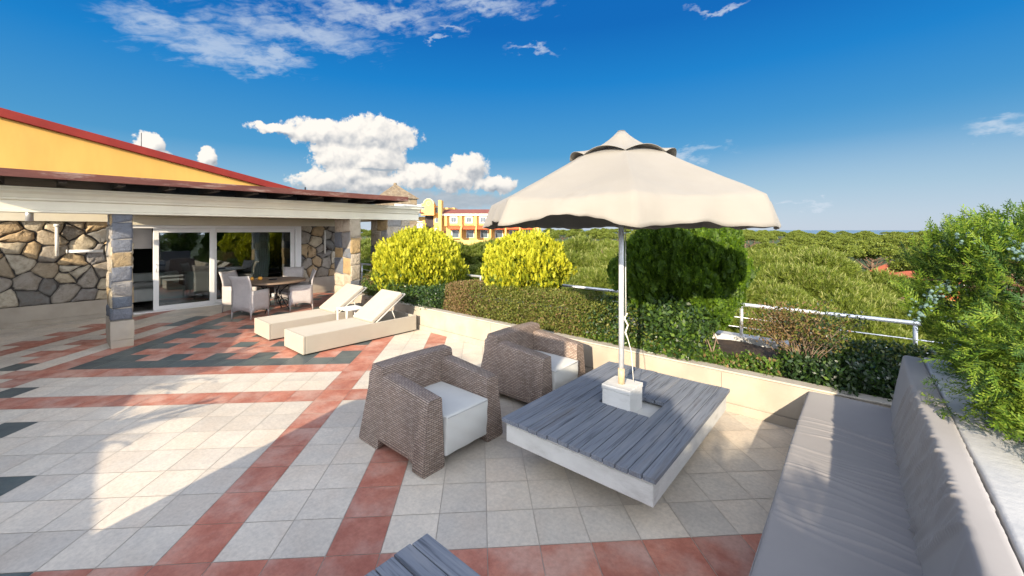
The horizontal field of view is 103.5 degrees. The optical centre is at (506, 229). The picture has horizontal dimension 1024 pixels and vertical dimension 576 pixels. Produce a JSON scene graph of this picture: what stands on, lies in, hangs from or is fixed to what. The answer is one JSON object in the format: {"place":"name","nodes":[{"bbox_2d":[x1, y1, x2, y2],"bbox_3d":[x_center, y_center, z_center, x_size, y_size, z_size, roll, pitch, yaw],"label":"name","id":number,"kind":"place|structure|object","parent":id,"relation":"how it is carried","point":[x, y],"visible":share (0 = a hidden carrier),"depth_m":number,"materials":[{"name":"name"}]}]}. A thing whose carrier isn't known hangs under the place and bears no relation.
{"place":"outdoors","nodes":[
{"label":"outdoors","id":0,"kind":"place"},
{"bbox_2d":[0,107,424,348],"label":"house","id":1,"kind":"structure","parent":0,"point":[86,190],"depth_m":8.65,"materials":[{"name":"paint"}]},
{"bbox_2d":[25,213,33,220],"bbox_3d":[-8.399,-0.285,7.106,0.100,0.260,0.100,0,0,41],"label":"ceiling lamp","id":2,"kind":"object","parent":1,"relation":"attached to","point":[29,216],"visible":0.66,"depth_m":7.07,"materials":[{"name":"metal"}]},
{"bbox_2d":[54,224,59,255],"bbox_3d":[-9.694,0.220,8.703,0.148,0.690,0.100,0,0,41],"label":"wall lamp","id":3,"kind":"object","parent":1,"relation":"attached to","point":[56,226],"visible":1,"depth_m":8.66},
{"bbox_2d":[66,249,102,252],"bbox_3d":[-9.411,0.472,9.008,0.172,0.084,0.571,0,0,41],"label":"tube light","id":4,"kind":"object","parent":1,"relation":"attached to","point":[83,251],"visible":1,"depth_m":8.95,"materials":[{"name":"white plastic"}]},
{"bbox_2d":[132,228,151,248],"bbox_3d":[-9.068,0.030,9.896,0.040,0.870,0.560,0,0,41],"label":"roman blind","id":5,"kind":"object","parent":1,"relation":"attached to","point":[142,238],"visible":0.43,"depth_m":9.96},
{"bbox_2d":[133,271,185,302],"bbox_3d":[-9.888,1.555,11.138,1.150,0.680,1.450,0,0,41],"label":"indoor sofa","id":6,"kind":"object","parent":1,"relation":"in","point":[170,287],"visible":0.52,"depth_m":11.15,"materials":[{"name":"white fabric"}]},
{"bbox_2d":[153,228,214,310],"bbox_3d":[-8.264,0.973,10.382,0.111,2.021,1.250,0,0,41],"label":"sliding door","id":7,"kind":"structure","parent":1,"relation":"in","point":[156,231],"depth_m":10.31,"materials":[{"name":"white plastic"}]},
{"bbox_2d":[182,268,235,295],"bbox_3d":[-9.220,1.610,12.547,0.600,0.710,1.250,0,0,41],"label":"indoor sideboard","id":8,"kind":"object","parent":1,"relation":"in","point":[196,282],"visible":0.83,"depth_m":12.14,"materials":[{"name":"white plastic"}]},
{"bbox_2d":[214,228,293,302],"bbox_3d":[-7.259,0.973,11.675,0.060,2.021,2.100,0,0,41],"label":"sliding door","id":9,"kind":"structure","parent":1,"relation":"in","point":[291,231],"depth_m":11.55,"materials":[{"name":"white plastic"}]},
{"bbox_2d":[250,228,269,289],"bbox_3d":[-7.331,0.795,12.003,0.060,2.400,0.518,0,0,41],"label":"curtain","id":10,"kind":"object","parent":1,"relation":"hanging from","point":[260,253],"visible":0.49,"depth_m":12.01,"materials":[{"name":"white fabric"}]},
{"bbox_2d":[324,230,325,253],"bbox_3d":[-5.896,0.390,13.060,0.128,0.750,0.060,0,0,41],"label":"wall lamp","id":11,"kind":"object","parent":1,"relation":"attached to","point":[324,241],"visible":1,"depth_m":13.02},
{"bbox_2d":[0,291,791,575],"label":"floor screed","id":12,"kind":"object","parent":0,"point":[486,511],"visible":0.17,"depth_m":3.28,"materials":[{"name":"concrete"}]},
{"bbox_2d":[374,183,418,228],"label":"thatched tower","id":13,"kind":"structure","parent":0,"point":[395,189],"depth_m":33.19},
{"bbox_2d":[0,291,794,575],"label":"terrace floor","id":14,"kind":"structure","parent":0,"point":[256,540],"depth_m":3.26,"materials":[{"name":"beige tile"}]},
{"bbox_2d":[219,270,256,312],"bbox_3d":[-6.681,1.519,10.061,0.616,0.995,0.557,0,0,4],"label":"dining chair","id":15,"kind":"object","parent":14,"relation":"on","point":[226,291],"visible":0.3,"depth_m":9.82,"materials":[{"name":"white wicker"}]},
{"bbox_2d":[228,276,269,319],"bbox_3d":[-5.903,1.519,9.260,0.557,0.995,0.616,0,0,11],"label":"dining chair","id":16,"kind":"object","parent":14,"relation":"on","point":[245,297],"visible":1,"depth_m":9.05,"materials":[{"name":"white wicker"}]},
{"bbox_2d":[251,277,305,313],"bbox_3d":[-5.772,1.622,10.003,1.440,0.763,1.440,0,0,41],"label":"dining table","id":17,"kind":"object","parent":14,"relation":"on","point":[267,283],"visible":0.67,"depth_m":9.89,"materials":[{"name":"wood"}]},
{"bbox_2d":[274,266,303,305],"bbox_3d":[-5.889,1.519,10.964,0.557,0.995,0.616,0,0,-7],"label":"dining chair","id":18,"kind":"object","parent":14,"relation":"on","point":[293,271],"visible":0.35,"depth_m":11.16,"materials":[{"name":"white wicker"}]},
{"bbox_2d":[288,269,315,311],"bbox_3d":[-5.217,1.519,10.300,0.616,0.995,0.557,0,0,-31],"label":"dining chair","id":19,"kind":"object","parent":14,"relation":"on","point":[302,292],"visible":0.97,"depth_m":10.08,"materials":[{"name":"white wicker"}]},
{"bbox_2d":[254,283,366,340],"bbox_3d":[-3.866,1.614,8.362,0.770,0.802,2.180,0,0,41],"label":"sun lounger","id":20,"kind":"object","parent":14,"relation":"on","point":[271,328],"visible":0.77,"depth_m":8.03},
{"bbox_2d":[337,305,361,319],"bbox_3d":[-3.130,1.788,8.117,0.400,0.455,0.400,0,0,41],"label":"side table","id":21,"kind":"object","parent":14,"relation":"on","point":[350,308],"visible":0.62,"depth_m":8.09,"materials":[{"name":"white plastic"}]},
{"bbox_2d":[284,289,415,355],"bbox_3d":[-2.808,1.614,7.491,0.770,0.802,2.180,0,0,41],"label":"sun lounger","id":22,"kind":"object","parent":14,"relation":"on","point":[374,318],"visible":1,"depth_m":7.29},
{"bbox_2d":[365,534,479,575],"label":"slatted table","id":23,"kind":"object","parent":14,"relation":"on","point":[426,555],"visible":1,"depth_m":1.93,"materials":[{"name":"grey wood"}]},
{"bbox_2d":[359,344,502,478],"bbox_3d":[-0.720,1.639,3.938,1.030,0.754,0.980,0,0,41],"label":"armchair","id":24,"kind":"object","parent":14,"relation":"on","point":[427,411],"visible":1,"depth_m":3.70,"materials":[{"name":"wicker"}]},
{"bbox_2d":[481,322,584,403],"bbox_3d":[0.328,1.639,5.053,1.030,0.754,0.980,0,0,41],"label":"armchair","id":25,"kind":"object","parent":14,"relation":"on","point":[528,362],"visible":0.81,"depth_m":4.78,"materials":[{"name":"wicker"}]},
{"bbox_2d":[361,278,801,348],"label":"parapet kerb","id":26,"kind":"structure","parent":14,"relation":"on","point":[724,335],"depth_m":5.96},
{"bbox_2d":[360,263,938,351],"bbox_3d":[0.181,1.332,8.942,20.500,0.486,0.052,0,0,41],"label":"railing","id":27,"kind":"object","parent":26,"relation":"on","point":[900,321],"visible":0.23,"depth_m":5.34,"materials":[{"name":"metal"}]},
{"bbox_2d":[502,361,729,506],"bbox_3d":[1.098,1.804,3.743,1.318,0.423,1.969,0,0,41],"label":"slatted table","id":28,"kind":"object","parent":14,"relation":"on","point":[645,452],"visible":0.98,"depth_m":3.29,"materials":[{"name":"grey wood"}]},
{"bbox_2d":[482,130,780,412],"bbox_3d":[1.043,0.371,3.716,2.524,2.565,2.524,0,0,41],"label":"parasol","id":29,"kind":"object","parent":28,"relation":"on","point":[621,180],"visible":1,"depth_m":2.92,"materials":[{"name":"beige fabric"}]},
{"bbox_2d":[351,293,891,428],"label":"planter wall","id":30,"kind":"structure","parent":14,"relation":"on","point":[770,399],"depth_m":4.70,"materials":[{"name":"concrete"}]},
{"bbox_2d":[749,355,1023,575],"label":"bench sofa","id":31,"kind":"object","parent":14,"relation":"on","point":[897,488],"visible":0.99,"depth_m":2.18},
{"bbox_2d":[923,357,1023,572],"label":"parapet","id":32,"kind":"structure","parent":14,"relation":"on","point":[998,462],"depth_m":1.95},
{"bbox_2d":[0,0,1023,229],"label":"sky","id":33,"kind":"structure","parent":0,"point":[847,114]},
{"bbox_2d":[218,233,1018,299],"bbox_3d":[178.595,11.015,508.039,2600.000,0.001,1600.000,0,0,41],"label":"ground","id":34,"kind":"structure","parent":0,"point":[775,242],"depth_m":163.96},
{"bbox_2d":[360,237,370,272],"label":"pine","id":35,"kind":"object","parent":34,"relation":"on","point":[365,247],"visible":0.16,"depth_m":22.73,"materials":[{"name":"green plant"}]},
{"bbox_2d":[360,258,370,277],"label":"pine","id":36,"kind":"object","parent":34,"relation":"on","point":[366,268],"visible":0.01,"depth_m":20.64,"materials":[{"name":"green plant"}]},
{"bbox_2d":[361,230,370,237],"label":"stone pine","id":37,"kind":"object","parent":34,"relation":"on","point":[367,234],"visible":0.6,"depth_m":141.62,"materials":[{"name":"green plant"}]},
{"bbox_2d":[455,237,494,266],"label":"pine","id":38,"kind":"object","parent":34,"relation":"on","point":[464,247],"visible":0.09,"depth_m":17.88,"materials":[{"name":"green plant"}]},
{"bbox_2d":[464,241,486,266],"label":"pine","id":39,"kind":"object","parent":34,"relation":"on","point":[478,256],"visible":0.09,"depth_m":17.59,"materials":[{"name":"green plant"}]},
{"bbox_2d":[462,263,492,296],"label":"pine","id":40,"kind":"object","parent":34,"relation":"on","point":[474,270],"visible":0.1,"depth_m":15.00,"materials":[{"name":"green plant"}]},
{"bbox_2d":[417,198,538,244],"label":"hotel","id":41,"kind":"structure","parent":34,"relation":"on","point":[464,226],"depth_m":89.82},
{"bbox_2d":[450,217,456,222],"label":"window","id":42,"kind":"structure","parent":41,"relation":"in","point":[452,219],"depth_m":89.88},
{"bbox_2d":[451,230,458,237],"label":"garden door","id":43,"kind":"structure","parent":41,"relation":"in","point":[455,233],"depth_m":89.82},
{"bbox_2d":[465,217,472,222],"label":"window","id":44,"kind":"structure","parent":41,"relation":"in","point":[467,219],"depth_m":89.79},
{"bbox_2d":[466,230,473,237],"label":"garden door","id":45,"kind":"structure","parent":41,"relation":"in","point":[469,233],"depth_m":89.82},
{"bbox_2d":[480,230,487,237],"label":"garden door","id":46,"kind":"structure","parent":41,"relation":"in","point":[483,233],"depth_m":89.82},
{"bbox_2d":[495,230,502,237],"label":"garden door","id":47,"kind":"structure","parent":41,"relation":"in","point":[498,233],"depth_m":89.82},
{"bbox_2d":[542,232,559,239],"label":"stone pine","id":48,"kind":"object","parent":34,"relation":"on","point":[554,235],"visible":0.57,"depth_m":138.82,"materials":[{"name":"green plant"}]},
{"bbox_2d":[553,229,569,240],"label":"stone pine","id":49,"kind":"object","parent":34,"relation":"on","point":[563,233],"visible":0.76,"depth_m":170.94,"materials":[{"name":"green plant"}]},
{"bbox_2d":[531,277,601,305],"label":"pine","id":50,"kind":"object","parent":34,"relation":"on","point":[574,281],"visible":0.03,"depth_m":12.84,"materials":[{"name":"green plant"}]},
{"bbox_2d":[565,231,586,237],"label":"stone pine","id":51,"kind":"object","parent":34,"relation":"on","point":[571,233],"visible":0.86,"depth_m":141.34,"materials":[{"name":"green plant"}]},
{"bbox_2d":[564,248,601,268],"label":"pine","id":52,"kind":"object","parent":34,"relation":"on","point":[580,259],"visible":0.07,"depth_m":19.21,"materials":[{"name":"green plant"}]},
{"bbox_2d":[562,234,604,254],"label":"pine","id":53,"kind":"object","parent":34,"relation":"on","point":[584,243],"visible":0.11,"depth_m":23.51,"materials":[{"name":"green plant"}]},
{"bbox_2d":[570,266,606,293],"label":"pine","id":54,"kind":"object","parent":34,"relation":"on","point":[581,274],"visible":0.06,"depth_m":13.74,"materials":[{"name":"green plant"}]},
{"bbox_2d":[583,240,618,255],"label":"pine","id":55,"kind":"object","parent":34,"relation":"on","point":[608,245],"visible":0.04,"depth_m":23.50,"materials":[{"name":"green plant"}]},
{"bbox_2d":[588,230,615,239],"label":"stone pine","id":56,"kind":"object","parent":34,"relation":"on","point":[599,234],"visible":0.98,"depth_m":116.11,"materials":[{"name":"green plant"}]},
{"bbox_2d":[590,247,618,268],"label":"pine","id":57,"kind":"object","parent":34,"relation":"on","point":[608,255],"visible":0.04,"depth_m":18.25,"materials":[{"name":"green plant"}]},
{"bbox_2d":[598,238,617,242],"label":"stone pine","id":58,"kind":"object","parent":34,"relation":"on","point":[600,241],"visible":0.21,"depth_m":91.65,"materials":[{"name":"green plant"}]},
{"bbox_2d":[582,265,634,316],"bbox_3d":[3.265,6.391,12.935,4.013,10.539,4.014,0,0,-17],"label":"pine","id":59,"kind":"object","parent":34,"relation":"on","point":[600,275],"visible":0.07,"depth_m":12.74,"materials":[{"name":"green plant"}]},
{"bbox_2d":[719,301,784,339],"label":"pine","id":60,"kind":"object","parent":34,"relation":"on","point":[735,320],"visible":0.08,"depth_m":8.48,"materials":[{"name":"green plant"}]},
{"bbox_2d":[742,233,769,247],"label":"stone pine","id":61,"kind":"object","parent":34,"relation":"on","point":[761,239],"visible":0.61,"depth_m":92.54,"materials":[{"name":"green plant"}]},
{"bbox_2d":[749,231,777,243],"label":"stone pine","id":62,"kind":"object","parent":34,"relation":"on","point":[770,235],"visible":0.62,"depth_m":108.97,"materials":[{"name":"green plant"}]},
{"bbox_2d":[732,278,796,332],"bbox_3d":[5.939,5.928,9.876,3.756,9.763,3.427,0,0,-11],"label":"pine","id":63,"kind":"object","parent":34,"relation":"on","point":[754,290],"visible":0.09,"depth_m":9.51,"materials":[{"name":"green plant"}]},
{"bbox_2d":[749,242,780,250],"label":"stone pine","id":64,"kind":"object","parent":34,"relation":"on","point":[759,246],"visible":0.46,"depth_m":77.42,"materials":[{"name":"green plant"}]},
{"bbox_2d":[773,231,788,240],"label":"stone pine","id":65,"kind":"object","parent":34,"relation":"on","point":[778,233],"visible":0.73,"depth_m":174.16,"materials":[{"name":"green plant"}]},
{"bbox_2d":[761,242,806,253],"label":"stone pine","id":66,"kind":"object","parent":34,"relation":"on","point":[787,247],"visible":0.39,"depth_m":48.88,"materials":[{"name":"green plant"}]},
{"bbox_2d":[752,261,830,293],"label":"pine","id":67,"kind":"object","parent":34,"relation":"on","point":[777,271],"visible":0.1,"depth_m":10.93,"materials":[{"name":"green plant"}]},
{"bbox_2d":[776,235,813,245],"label":"stone pine","id":68,"kind":"object","parent":34,"relation":"on","point":[799,240],"visible":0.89,"depth_m":96.21,"materials":[{"name":"green plant"}]},
{"bbox_2d":[782,232,808,245],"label":"stone pine","id":69,"kind":"object","parent":34,"relation":"on","point":[793,234],"visible":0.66,"depth_m":117.03,"materials":[{"name":"green plant"}]},
{"bbox_2d":[747,245,847,269],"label":"pine","id":70,"kind":"object","parent":34,"relation":"on","point":[766,256],"visible":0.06,"depth_m":14.66,"materials":[{"name":"green plant"}]},
{"bbox_2d":[730,283,866,339],"bbox_3d":[6.268,5.397,9.198,3.211,8.431,3.210,0,0,-18],"label":"pine","id":71,"kind":"object","parent":34,"relation":"on","point":[795,295],"visible":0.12,"depth_m":8.85,"materials":[{"name":"green plant"}]},
{"bbox_2d":[798,240,822,246],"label":"stone pine","id":72,"kind":"object","parent":34,"relation":"on","point":[809,243],"visible":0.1,"depth_m":81.36,"materials":[{"name":"green plant"}]},
{"bbox_2d":[814,235,830,240],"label":"stone pine","id":73,"kind":"object","parent":34,"relation":"on","point":[820,237],"visible":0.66,"depth_m":137.91,"materials":[{"name":"green plant"}]},
{"bbox_2d":[806,240,858,256],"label":"stone pine","id":74,"kind":"object","parent":34,"relation":"on","point":[835,246],"visible":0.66,"depth_m":60.20,"materials":[{"name":"green plant"}]},
{"bbox_2d":[825,235,848,240],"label":"stone pine","id":75,"kind":"object","parent":34,"relation":"on","point":[836,237],"visible":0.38,"depth_m":116.88,"materials":[{"name":"green plant"}]},
{"bbox_2d":[834,237,860,245],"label":"stone pine","id":76,"kind":"object","parent":34,"relation":"on","point":[845,241],"visible":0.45,"depth_m":92.75,"materials":[{"name":"green plant"}]},
{"bbox_2d":[789,246,910,299],"bbox_3d":[10.761,6.954,13.447,4.906,12.881,4.904,0,0,26],"label":"pine","id":77,"kind":"object","parent":34,"relation":"on","point":[832,260],"visible":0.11,"depth_m":12.89,"materials":[{"name":"green plant"}]},
{"bbox_2d":[777,261,926,336],"bbox_3d":[8.022,6.362,10.435,4.236,11.124,4.237,0,0,4],"label":"pine","id":78,"kind":"object","parent":34,"relation":"on","point":[849,293],"visible":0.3,"depth_m":9.84,"materials":[{"name":"green plant"}]},
{"bbox_2d":[849,234,870,260],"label":"stone pine","id":79,"kind":"object","parent":34,"relation":"on","point":[857,237],"visible":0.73,"depth_m":141.14,"materials":[{"name":"green plant"}]},
{"bbox_2d":[815,310,907,346],"bbox_3d":[6.886,5.186,8.751,2.810,7.059,2.364,0,0,17],"label":"pine","id":80,"kind":"object","parent":34,"relation":"on","point":[880,326],"visible":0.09,"depth_m":8.11,"materials":[{"name":"green plant"}]},
{"bbox_2d":[851,231,877,236],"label":"stone pine","id":81,"kind":"object","parent":34,"relation":"on","point":[871,234],"visible":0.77,"depth_m":173.77,"materials":[{"name":"green plant"}]},
{"bbox_2d":[844,241,902,270],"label":"stone pine","id":82,"kind":"object","parent":34,"relation":"on","point":[882,250],"visible":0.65,"depth_m":66.35,"materials":[{"name":"green plant"}]},
{"bbox_2d":[838,271,912,301],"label":"pine","id":83,"kind":"object","parent":34,"relation":"on","point":[885,288],"visible":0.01,"depth_m":12.02,"materials":[{"name":"green plant"}]},
{"bbox_2d":[859,241,893,265],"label":"stone pine","id":84,"kind":"object","parent":34,"relation":"on","point":[869,243],"visible":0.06,"depth_m":77.48,"materials":[{"name":"green plant"}]},
{"bbox_2d":[870,264,895,272],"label":"pavilion","id":85,"kind":"structure","parent":34,"relation":"on","point":[884,267],"depth_m":45.74,"materials":[{"name":"tile"}]},
{"bbox_2d":[865,234,905,262],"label":"stone pine","id":86,"kind":"object","parent":34,"relation":"on","point":[882,238],"visible":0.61,"depth_m":92.63,"materials":[{"name":"green plant"}]},
{"bbox_2d":[843,288,938,343],"bbox_3d":[8.504,5.963,9.530,3.050,9.108,3.626,0,0,39],"label":"pine","id":87,"kind":"object","parent":34,"relation":"on","point":[894,310],"visible":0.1,"depth_m":8.82,"materials":[{"name":"green plant"}]},
{"bbox_2d":[884,231,910,236],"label":"stone pine","id":88,"kind":"object","parent":34,"relation":"on","point":[891,233],"visible":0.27,"depth_m":143.55,"materials":[{"name":"green plant"}]},
{"bbox_2d":[862,325,937,357],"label":"pine","id":89,"kind":"object","parent":34,"relation":"on","point":[903,333],"visible":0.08,"depth_m":7.89,"materials":[{"name":"green plant"}]},
{"bbox_2d":[888,233,916,237],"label":"stone pine","id":90,"kind":"object","parent":34,"relation":"on","point":[904,234],"visible":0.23,"depth_m":118.02,"materials":[{"name":"green plant"}]},
{"bbox_2d":[885,243,936,263],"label":"stone pine","id":91,"kind":"object","parent":34,"relation":"on","point":[895,255],"visible":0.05,"depth_m":51.27,"materials":[{"name":"green plant"}]},
{"bbox_2d":[893,237,935,248],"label":"stone pine","id":92,"kind":"object","parent":34,"relation":"on","point":[908,242],"visible":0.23,"depth_m":78.96,"materials":[{"name":"green plant"}]},
{"bbox_2d":[905,233,943,240],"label":"stone pine","id":93,"kind":"object","parent":34,"relation":"on","point":[907,239],"visible":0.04,"depth_m":90.56,"materials":[{"name":"green plant"}]},
{"bbox_2d":[890,271,963,300],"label":"pavilion","id":94,"kind":"structure","parent":34,"relation":"on","point":[905,273],"depth_m":41.59,"materials":[{"name":"tile"}]},
{"bbox_2d":[887,250,1015,289],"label":"stone pine","id":95,"kind":"object","parent":34,"relation":"on","point":[899,266],"visible":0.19,"depth_m":44.02,"materials":[{"name":"green plant"}]},
{"bbox_2d":[931,298,981,340],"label":"pine","id":96,"kind":"object","parent":34,"relation":"on","point":[954,312],"depth_m":9.55,"materials":[{"name":"green plant"}]},
{"bbox_2d":[959,297,1023,323],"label":"pine","id":97,"kind":"object","parent":34,"relation":"on","point":[1003,310],"visible":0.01,"depth_m":10.53,"materials":[{"name":"green plant"}]},
{"bbox_2d":[400,297,891,397],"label":"planter soil","id":98,"kind":"structure","parent":0,"point":[728,346],"depth_m":5.65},
{"bbox_2d":[360,270,385,299],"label":"shrub","id":99,"kind":"object","parent":98,"relation":"on","point":[370,290],"visible":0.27,"depth_m":9.57,"materials":[{"name":"green plant"}]},
{"bbox_2d":[386,282,450,310],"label":"shrub","id":100,"kind":"object","parent":98,"relation":"on","point":[433,298],"visible":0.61,"depth_m":8.37,"materials":[{"name":"green plant"}]},
{"bbox_2d":[370,223,469,299],"bbox_3d":[-2.111,0.743,9.825,2.415,1.833,2.367,0,0,41],"label":"golden shrub","id":101,"kind":"object","parent":98,"relation":"on","point":[420,256],"visible":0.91,"depth_m":9.11,"materials":[{"name":"yellow plant"}]},
{"bbox_2d":[480,228,577,314],"bbox_3d":[0.365,0.791,7.611,1.820,1.735,1.786,0,0,41],"label":"golden shrub","id":102,"kind":"object","parent":98,"relation":"on","point":[533,257],"visible":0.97,"depth_m":7.12,"materials":[{"name":"yellow plant"}]},
{"bbox_2d":[442,279,618,339],"bbox_3d":[0.250,1.316,7.125,3.675,0.751,0.940,0,0,41],"label":"clipped hedge","id":103,"kind":"object","parent":98,"relation":"on","point":[461,298],"visible":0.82,"depth_m":6.74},
{"bbox_2d":[573,291,713,348],"bbox_3d":[1.851,1.298,5.766,2.017,0.799,1.125,0,0,41],"label":"shrub","id":104,"kind":"object","parent":98,"relation":"on","point":[614,298],"visible":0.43,"depth_m":5.63,"materials":[{"name":"green plant"}]},
{"bbox_2d":[637,293,723,360],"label":"shrub","id":105,"kind":"object","parent":98,"relation":"on","point":[706,322],"visible":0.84,"depth_m":4.99,"materials":[{"name":"green plant"}]},
{"bbox_2d":[581,326,783,376],"bbox_3d":[2.062,1.553,5.226,2.514,0.320,0.549,0,0,41],"label":"ground cover","id":106,"kind":"object","parent":98,"relation":"on","point":[752,362],"visible":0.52,"depth_m":4.75,"materials":[{"name":"green plant"}]},
{"bbox_2d":[606,227,760,333],"bbox_3d":[2.461,0.631,5.761,1.988,2.056,1.884,0,0,41],"label":"conifer","id":107,"kind":"object","parent":98,"relation":"on","point":[712,268],"visible":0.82,"depth_m":5.13,"materials":[{"name":"green plant"}]},
{"bbox_2d":[738,296,877,377],"bbox_3d":[3.371,1.194,4.636,1.332,0.931,1.050,0,0,41],"label":"twiggy shrub","id":108,"kind":"object","parent":98,"relation":"on","point":[793,328],"visible":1,"depth_m":4.49,"materials":[{"name":"brown plant"}]},
{"bbox_2d":[773,335,922,401],"bbox_3d":[3.821,1.494,4.362,1.716,0.432,1.643,0,0,41],"label":"shrub","id":109,"kind":"object","parent":98,"relation":"on","point":[818,372],"visible":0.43,"depth_m":4.10,"materials":[{"name":"green plant"}]},
{"bbox_2d":[822,337,945,389],"bbox_3d":[4.214,1.455,4.304,1.267,0.527,1.148,0,0,17],"label":"shrub","id":110,"kind":"object","parent":98,"relation":"on","point":[901,351],"visible":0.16,"depth_m":4.32,"materials":[{"name":"green plant"}]},
{"bbox_2d":[884,198,1023,442],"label":"juniper","id":111,"kind":"object","parent":98,"relation":"in","point":[990,355],"visible":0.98,"depth_m":2.81,"materials":[{"name":"green plant"}]},
{"bbox_2d":[361,230,940,234],"bbox_3d":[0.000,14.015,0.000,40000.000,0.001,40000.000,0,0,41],"label":"sea","id":112,"kind":"structure","parent":0,"point":[849,231],"depth_m":8941.93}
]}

